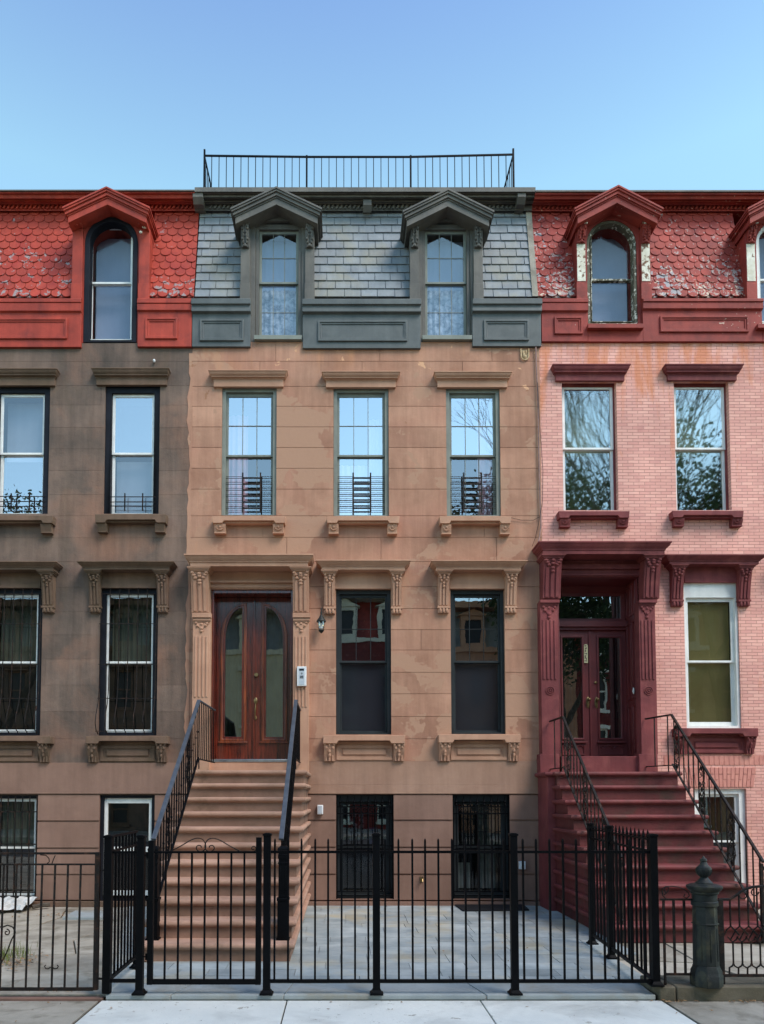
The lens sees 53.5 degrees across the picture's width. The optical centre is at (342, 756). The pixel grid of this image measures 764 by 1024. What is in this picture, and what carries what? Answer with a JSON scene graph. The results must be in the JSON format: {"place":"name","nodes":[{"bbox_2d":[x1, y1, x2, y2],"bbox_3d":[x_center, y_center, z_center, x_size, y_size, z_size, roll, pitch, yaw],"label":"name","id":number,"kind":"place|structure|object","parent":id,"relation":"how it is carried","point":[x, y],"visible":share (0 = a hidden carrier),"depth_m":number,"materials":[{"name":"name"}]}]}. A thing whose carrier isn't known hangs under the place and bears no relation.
{"place":"outdoors","nodes":[
{"label":"outdoors","id":0,"kind":"place"},
{"bbox_2d":[2,942,37,963],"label":"grass","id":1,"kind":"structure","parent":0,"point":[8,953],"depth_m":8.65,"materials":[{"name":"green plant"}]},
{"bbox_2d":[0,907,126,996],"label":"yard","id":2,"kind":"structure","parent":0,"point":[86,954],"depth_m":9.00,"materials":[{"name":"grey concrete"}]},
{"bbox_2d":[0,896,37,909],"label":"plastic sheet","id":3,"kind":"object","parent":2,"relation":"on","point":[9,902],"visible":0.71,"depth_m":12.18,"materials":[{"name":"white plastic"}]},
{"bbox_2d":[63,910,102,919],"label":"stepping slab","id":4,"kind":"structure","parent":2,"relation":"on","point":[86,915],"depth_m":11.42,"materials":[{"name":"grey stone"}]},
{"bbox_2d":[2,902,763,1021],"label":"fallen leaves","id":5,"kind":"object","parent":2,"relation":"on","point":[330,1001],"depth_m":8.32,"materials":[{"name":"brown plant"}]},
{"bbox_2d":[0,879,734,897],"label":"ground","id":6,"kind":"structure","parent":0,"point":[343,890],"depth_m":16.99,"materials":[{"name":"grey concrete"}]},
{"bbox_2d":[106,906,654,1001],"bbox_3d":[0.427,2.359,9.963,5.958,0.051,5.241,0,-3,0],"label":"bluestone paving","id":7,"kind":"structure","parent":0,"point":[419,947],"depth_m":8.85,"materials":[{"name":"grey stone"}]},
{"bbox_2d":[102,830,146,995],"bbox_3d":[-2.020,1.478,7.513,0.444,1.455,1.190,0,-3,0],"label":"iron fence","id":8,"kind":"object","parent":7,"relation":"on","point":[134,889],"visible":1,"depth_m":6.97,"materials":[{"name":"black metal"}]},
{"bbox_2d":[143,837,261,984],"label":"iron gate","id":9,"kind":"structure","parent":8,"relation":"attached to","point":[150,857],"depth_m":6.96,"materials":[{"name":"black metal"}]},
{"bbox_2d":[144,186,541,960],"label":"brownstone house","id":10,"kind":"structure","parent":7,"relation":"on","point":[362,426],"depth_m":12.97,"materials":[{"name":"stone"}]},
{"bbox_2d":[145,700,215,940],"bbox_3d":[-2.130,0.630,10.527,0.150,3.062,3.990,0,-3,0],"label":"stair railing","id":11,"kind":"object","parent":10,"relation":"on","point":[188,747],"visible":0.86,"depth_m":9.96,"materials":[{"name":"black metal"}]},
{"bbox_2d":[221,388,276,514],"bbox_3d":[-1.600,-5.236,13.323,0.944,2.260,0.591,0,-3,0],"label":"window","id":12,"kind":"structure","parent":10,"relation":"in","point":[249,415],"depth_m":13.12,"materials":[{"name":"clear glass"}]},
{"bbox_2d":[255,224,301,334],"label":"window","id":13,"kind":"structure","parent":10,"relation":"in","point":[278,264],"depth_m":13.38,"materials":[{"name":"clear glass"}]},
{"bbox_2d":[276,700,300,940],"bbox_3d":[-0.665,0.630,10.527,0.150,3.062,3.990,0,-3,0],"label":"stair railing","id":14,"kind":"object","parent":10,"relation":"on","point":[292,759],"visible":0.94,"depth_m":9.24,"materials":[{"name":"black metal"}]},
{"bbox_2d":[297,666,306,685],"bbox_3d":[-0.673,-1.338,12.600,0.155,0.326,0.070,0,-3,0],"label":"intercom","id":15,"kind":"object","parent":10,"relation":"attached to","point":[301,675],"visible":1,"depth_m":12.57,"materials":[{"name":"plastic"}]},
{"bbox_2d":[317,805,322,813],"bbox_3d":[-0.368,0.883,12.632,0.099,0.159,0.079,0,-3,0],"label":"wall light","id":16,"kind":"object","parent":10,"relation":"attached to","point":[319,809],"visible":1,"depth_m":12.59,"materials":[{"name":"plastic"}]},
{"bbox_2d":[317,608,325,632],"bbox_3d":[-0.351,-2.284,12.737,0.160,0.432,0.237,0,-3,0],"label":"wall lantern","id":17,"kind":"object","parent":10,"relation":"attached to","point":[321,620],"depth_m":12.67,"materials":[{"name":"black metal"}]},
{"bbox_2d":[203,148,514,186],"bbox_3d":[0.306,-10.317,15.403,5.680,1.451,3.216,0,-3,0],"label":"roof railing","id":18,"kind":"object","parent":10,"relation":"on","point":[511,166],"visible":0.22,"depth_m":13.83,"materials":[{"name":"black metal"}]},
{"bbox_2d":[333,389,388,515],"bbox_3d":[0.325,-5.240,13.107,0.950,2.260,0.160,0,-3,0],"label":"window","id":19,"kind":"structure","parent":10,"relation":"in","point":[360,416],"depth_m":13.10,"materials":[{"name":"clear glass"}]},
{"bbox_2d":[336,590,390,733],"bbox_3d":[0.362,-1.601,13.035,0.933,2.479,0.346,0,-3,0],"label":"window","id":20,"kind":"structure","parent":10,"relation":"in","point":[363,626],"depth_m":12.97,"materials":[{"name":"glass"}]},
{"bbox_2d":[336,794,393,898],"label":"window","id":21,"kind":"structure","parent":10,"relation":"in","point":[358,816],"depth_m":12.82,"materials":[{"name":"paint"}]},
{"bbox_2d":[422,224,469,334],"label":"window","id":22,"kind":"structure","parent":10,"relation":"in","point":[445,265],"depth_m":13.38,"materials":[{"name":"clear glass"}]},
{"bbox_2d":[446,389,500,515],"bbox_3d":[2.251,-5.226,13.322,0.927,2.252,0.591,0,-3,0],"label":"window","id":23,"kind":"structure","parent":10,"relation":"in","point":[472,415],"depth_m":13.11,"materials":[{"name":"clear glass"}]},
{"bbox_2d":[450,590,504,733],"bbox_3d":[2.298,-1.604,13.035,0.916,2.472,0.346,0,-3,0],"label":"window","id":24,"kind":"structure","parent":10,"relation":"in","point":[477,679],"depth_m":12.97,"materials":[{"name":"glass"}]},
{"bbox_2d":[452,794,509,898],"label":"window","id":25,"kind":"structure","parent":10,"relation":"in","point":[473,814],"depth_m":12.81,"materials":[{"name":"paint"}]},
{"bbox_2d":[518,861,525,868],"bbox_3d":[2.994,1.806,12.585,0.109,0.131,0.075,0,-3,0],"label":"outlet box","id":26,"kind":"object","parent":10,"relation":"attached to","point":[520,864],"visible":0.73,"depth_m":12.56,"materials":[{"name":"plastic"}]},
{"bbox_2d":[520,348,528,360],"bbox_3d":[3.153,-6.939,13.069,0.158,0.207,0.040,0,-3,0],"label":"wall medallion","id":27,"kind":"object","parent":10,"relation":"attached to","point":[524,355],"depth_m":13.06,"materials":[{"name":"beige stone"}]},
{"bbox_2d":[532,393,542,545],"bbox_3d":[3.325,-5.001,12.924,0.209,2.870,0.017,0,-3,0],"label":"cable","id":28,"kind":"object","parent":10,"relation":"attached to","point":[542,467],"visible":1,"depth_m":12.90,"materials":[{"name":"black metal"}]},
{"bbox_2d":[535,346,541,540],"bbox_3d":[3.346,-5.350,12.953,0.100,3.480,0.058,2,-4,-33],"label":"cable","id":29,"kind":"object","parent":10,"relation":"attached to","point":[538,442],"visible":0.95,"depth_m":12.96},
{"bbox_2d":[106,984,654,999],"bbox_3d":[0.351,2.208,7.121,5.020,0.045,0.426,0,-3,0],"label":"bluestone coping","id":30,"kind":"object","parent":7,"relation":"on","point":[425,992],"visible":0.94,"depth_m":7.00,"materials":[{"name":"grey stone"}]},
{"bbox_2d":[259,833,664,995],"bbox_3d":[1.091,1.440,6.974,3.688,1.473,0.110,0,-3,0],"label":"iron fence","id":31,"kind":"object","parent":30,"relation":"on","point":[515,980],"visible":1,"depth_m":6.96,"materials":[{"name":"black metal"}]},
{"bbox_2d":[455,904,528,910],"bbox_3d":[2.442,2.442,12.247,1.146,0.019,0.697,0,-3,0],"label":"door mat","id":32,"kind":"object","parent":7,"relation":"on","point":[484,907],"depth_m":12.20,"materials":[{"name":"black rubber"}]},
{"bbox_2d":[586,822,650,978],"bbox_3d":[2.991,1.492,8.198,0.127,1.497,2.393,0,-3,4],"label":"iron fence","id":33,"kind":"object","parent":7,"relation":"on","point":[609,831],"visible":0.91,"depth_m":8.32,"materials":[{"name":"black metal"}]},
{"bbox_2d":[0,1001,763,1023],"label":"old pavement","id":34,"kind":"structure","parent":0,"point":[51,1012],"depth_m":6.55,"materials":[{"name":"concrete"}]},
{"bbox_2d":[0,0,763,189],"label":"sky","id":35,"kind":"structure","parent":0,"point":[95,94],"materials":[{"name":"blue"}]},
{"bbox_2d":[74,1001,696,1023],"bbox_3d":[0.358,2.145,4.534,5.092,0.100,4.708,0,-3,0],"label":"pavement","id":36,"kind":"structure","parent":0,"point":[381,1012],"depth_m":6.50,"materials":[{"name":"concrete"}]},
{"bbox_2d":[0,996,104,1001],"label":"kerb strip","id":37,"kind":"object","parent":36,"relation":"on","point":[53,998],"visible":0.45,"depth_m":6.91,"materials":[{"name":"stone"}]},
{"bbox_2d":[0,852,103,990],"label":"iron fence","id":38,"kind":"object","parent":37,"relation":"on","point":[98,870],"visible":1,"depth_m":6.96,"materials":[{"name":"black metal"}]},
{"bbox_2d":[640,975,763,1002],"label":"kerb wall","id":39,"kind":"structure","parent":36,"relation":"on","point":[736,989],"depth_m":6.90,"materials":[{"name":"stone"}]},
{"bbox_2d":[660,886,691,984],"bbox_3d":[3.094,1.646,6.983,0.296,0.907,0.018,0,-3,0],"label":"iron fence","id":40,"kind":"object","parent":39,"relation":"on","point":[673,900],"visible":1,"depth_m":6.98,"materials":[{"name":"black metal"}]},
{"bbox_2d":[686,856,723,988],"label":"cast iron pier","id":41,"kind":"structure","parent":39,"relation":"on","point":[705,969],"depth_m":6.88,"materials":[{"name":"black metal"}]},
{"bbox_2d":[717,885,763,983],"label":"iron gate","id":42,"kind":"structure","parent":41,"relation":"attached to","point":[720,912],"depth_m":6.98,"materials":[{"name":"black metal"}]},
{"bbox_2d":[616,909,763,974],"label":"yard","id":43,"kind":"structure","parent":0,"point":[728,956],"depth_m":8.57,"materials":[{"name":"grey concrete"}]},
{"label":"right yard bed","id":44,"kind":"structure","parent":0,"visible":0},
{"bbox_2d":[531,185,763,941],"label":"brick house","id":45,"kind":"structure","parent":44,"relation":"on","point":[648,551],"depth_m":12.99,"materials":[{"name":"brick"}]},
{"bbox_2d":[549,716,623,942],"bbox_3d":[3.465,0.845,10.895,0.060,3.072,3.114,0,-3,0],"label":"stair railing","id":46,"kind":"object","parent":45,"relation":"on","point":[566,767],"visible":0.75,"depth_m":10.92,"materials":[{"name":"black metal"}]},
{"bbox_2d":[562,384,615,509],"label":"window","id":47,"kind":"structure","parent":45,"relation":"in","point":[589,470],"depth_m":13.15,"materials":[{"name":"glass"}]},
{"bbox_2d":[589,229,632,322],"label":"window","id":48,"kind":"structure","parent":45,"relation":"in","point":[608,270],"depth_m":13.58,"materials":[{"name":"glass"}]},
{"bbox_2d":[674,384,728,509],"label":"window","id":49,"kind":"structure","parent":45,"relation":"in","point":[701,466],"depth_m":13.15,"materials":[{"name":"glass"}]},
{"bbox_2d":[645,714,763,942],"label":"stair railing","id":50,"kind":"object","parent":45,"relation":"on","point":[732,814],"visible":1,"depth_m":10.52,"materials":[{"name":"black metal"}]},
{"bbox_2d":[683,583,740,727],"bbox_3d":[6.265,-1.712,12.927,0.923,2.488,0.180,0,-3,0],"label":"window","id":51,"kind":"structure","parent":45,"relation":"in","point":[712,684],"depth_m":12.96,"materials":[{"name":"clear glass"}]},
{"bbox_2d":[695,789,745,895],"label":"window","id":52,"kind":"structure","parent":45,"relation":"in","point":[738,795],"depth_m":12.77,"materials":[{"name":"clear glass"}]},
{"bbox_2d":[758,239,763,322],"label":"window","id":53,"kind":"structure","parent":45,"relation":"in","point":[761,241],"depth_m":13.59,"materials":[{"name":"white glass"}]},
{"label":"left yard bed","id":54,"kind":"structure","parent":0,"visible":0},
{"bbox_2d":[0,186,199,906],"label":"brownstone house","id":55,"kind":"structure","parent":54,"relation":"on","point":[97,290],"depth_m":13.00,"materials":[{"name":"stone"}]},
{"bbox_2d":[0,795,37,897],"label":"window","id":56,"kind":"structure","parent":55,"relation":"in","point":[18,813],"depth_m":12.97,"materials":[{"name":"white paint"}]},
{"bbox_2d":[0,588,41,734],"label":"window","id":57,"kind":"structure","parent":55,"relation":"in","point":[21,630],"depth_m":13.19,"materials":[{"name":"clear glass"}]},
{"bbox_2d":[0,387,49,513],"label":"window","id":58,"kind":"structure","parent":55,"relation":"in","point":[28,424],"depth_m":13.31,"materials":[{"name":"clear glass"}]},
{"bbox_2d":[90,229,132,340],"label":"window","id":59,"kind":"structure","parent":55,"relation":"in","point":[113,284],"depth_m":13.57,"materials":[{"name":"clear glass"}]},
{"bbox_2d":[95,587,157,734],"bbox_3d":[-3.618,-1.610,12.942,0.984,2.522,0.733,0,-3,0],"label":"window","id":60,"kind":"structure","parent":55,"relation":"in","point":[135,622],"depth_m":13.17,"materials":[{"name":"clear glass"}]},
{"bbox_2d":[100,795,154,900],"bbox_3d":[-3.602,1.534,12.910,0.925,1.761,0.466,0,-3,0],"label":"basement door","id":61,"kind":"structure","parent":55,"relation":"in","point":[118,813],"depth_m":13.12,"materials":[{"name":"black paint"}]},
{"bbox_2d":[104,387,159,513],"bbox_3d":[-3.611,-5.266,13.257,0.944,2.257,0.486,0,-3,0],"label":"window","id":62,"kind":"structure","parent":55,"relation":"in","point":[138,466],"depth_m":13.25,"materials":[{"name":"glass"}]}
]}

